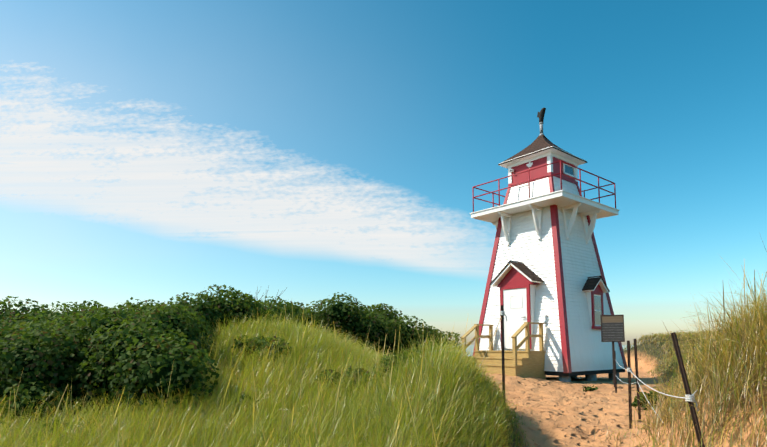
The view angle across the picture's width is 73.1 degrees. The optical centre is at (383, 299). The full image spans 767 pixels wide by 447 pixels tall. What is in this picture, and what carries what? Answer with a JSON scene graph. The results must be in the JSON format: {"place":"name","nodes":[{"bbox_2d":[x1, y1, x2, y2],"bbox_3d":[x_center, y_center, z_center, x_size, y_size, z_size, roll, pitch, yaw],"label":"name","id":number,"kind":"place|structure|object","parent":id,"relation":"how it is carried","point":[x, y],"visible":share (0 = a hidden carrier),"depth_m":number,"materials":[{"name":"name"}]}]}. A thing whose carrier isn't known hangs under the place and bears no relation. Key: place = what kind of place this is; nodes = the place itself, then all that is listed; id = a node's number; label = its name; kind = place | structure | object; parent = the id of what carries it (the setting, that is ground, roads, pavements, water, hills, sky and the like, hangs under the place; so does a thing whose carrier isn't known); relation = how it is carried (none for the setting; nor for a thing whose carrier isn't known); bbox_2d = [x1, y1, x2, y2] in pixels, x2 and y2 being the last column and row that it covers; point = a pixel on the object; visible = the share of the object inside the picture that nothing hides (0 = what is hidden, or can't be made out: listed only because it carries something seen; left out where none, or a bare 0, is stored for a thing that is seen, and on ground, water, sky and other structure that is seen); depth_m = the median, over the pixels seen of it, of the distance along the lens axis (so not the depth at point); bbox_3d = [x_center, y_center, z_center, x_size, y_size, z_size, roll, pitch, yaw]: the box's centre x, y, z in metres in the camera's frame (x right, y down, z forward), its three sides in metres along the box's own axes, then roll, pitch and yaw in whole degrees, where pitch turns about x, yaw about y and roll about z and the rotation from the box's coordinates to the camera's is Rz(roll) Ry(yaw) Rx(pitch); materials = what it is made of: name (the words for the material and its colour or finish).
{"place":"outdoors","nodes":[
{"label":"outdoors","id":0,"kind":"place"},
{"bbox_2d":[0,233,766,446],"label":"marram grass","id":1,"kind":"structure","parent":0,"point":[431,397],"depth_m":6.23,"materials":[{"name":"green plant"}]},
{"bbox_2d":[0,0,766,344],"label":"sky","id":2,"kind":"structure","parent":0,"point":[157,150],"materials":[{"name":"blue"}]},
{"bbox_2d":[1,337,766,446],"bbox_3d":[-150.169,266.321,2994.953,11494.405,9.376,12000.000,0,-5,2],"label":"dune","id":3,"kind":"structure","parent":0,"point":[569,414],"depth_m":9.12,"materials":[{"name":"beige sand"}]},
{"bbox_2d":[0,284,665,446],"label":"bushes","id":4,"kind":"object","parent":3,"relation":"on","point":[43,329],"depth_m":8.21,"materials":[{"name":"green plant"}]},
{"bbox_2d":[256,287,341,336],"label":"dead twigs","id":5,"kind":"object","parent":4,"relation":"on","point":[279,295],"visible":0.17,"depth_m":15.36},
{"bbox_2d":[461,322,545,378],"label":"wooden steps","id":6,"kind":"structure","parent":3,"relation":"on","point":[526,363],"depth_m":15.21,"materials":[{"name":"yellow wood"}]},
{"bbox_2d":[470,108,627,381],"bbox_3d":[5.444,-1.731,17.622,3.806,9.866,3.649,4,-7,-40],"label":"lighthouse","id":7,"kind":"object","parent":3,"relation":"on","point":[545,268],"visible":0.9,"depth_m":16.48,"materials":[{"name":"white wood"}]},
{"bbox_2d":[423,305,715,446],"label":"rope fence posts","id":8,"kind":"object","parent":3,"relation":"on","point":[689,398],"visible":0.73,"depth_m":7.63,"materials":[{"name":"wood"}]},
{"bbox_2d":[600,315,624,386],"bbox_3d":[6.296,1.555,14.159,0.590,2.296,0.326,-2,-5,22],"label":"info sign","id":9,"kind":"object","parent":3,"relation":"on","point":[612,328],"visible":0.94,"depth_m":14.28,"materials":[{"name":"metal"}]},
{"bbox_2d":[457,345,633,357],"bbox_3d":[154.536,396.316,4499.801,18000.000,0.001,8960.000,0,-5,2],"label":"sea water","id":10,"kind":"structure","parent":0,"point":[472,347],"depth_m":384.93,"materials":[{"name":"blue liquid"}]}
]}

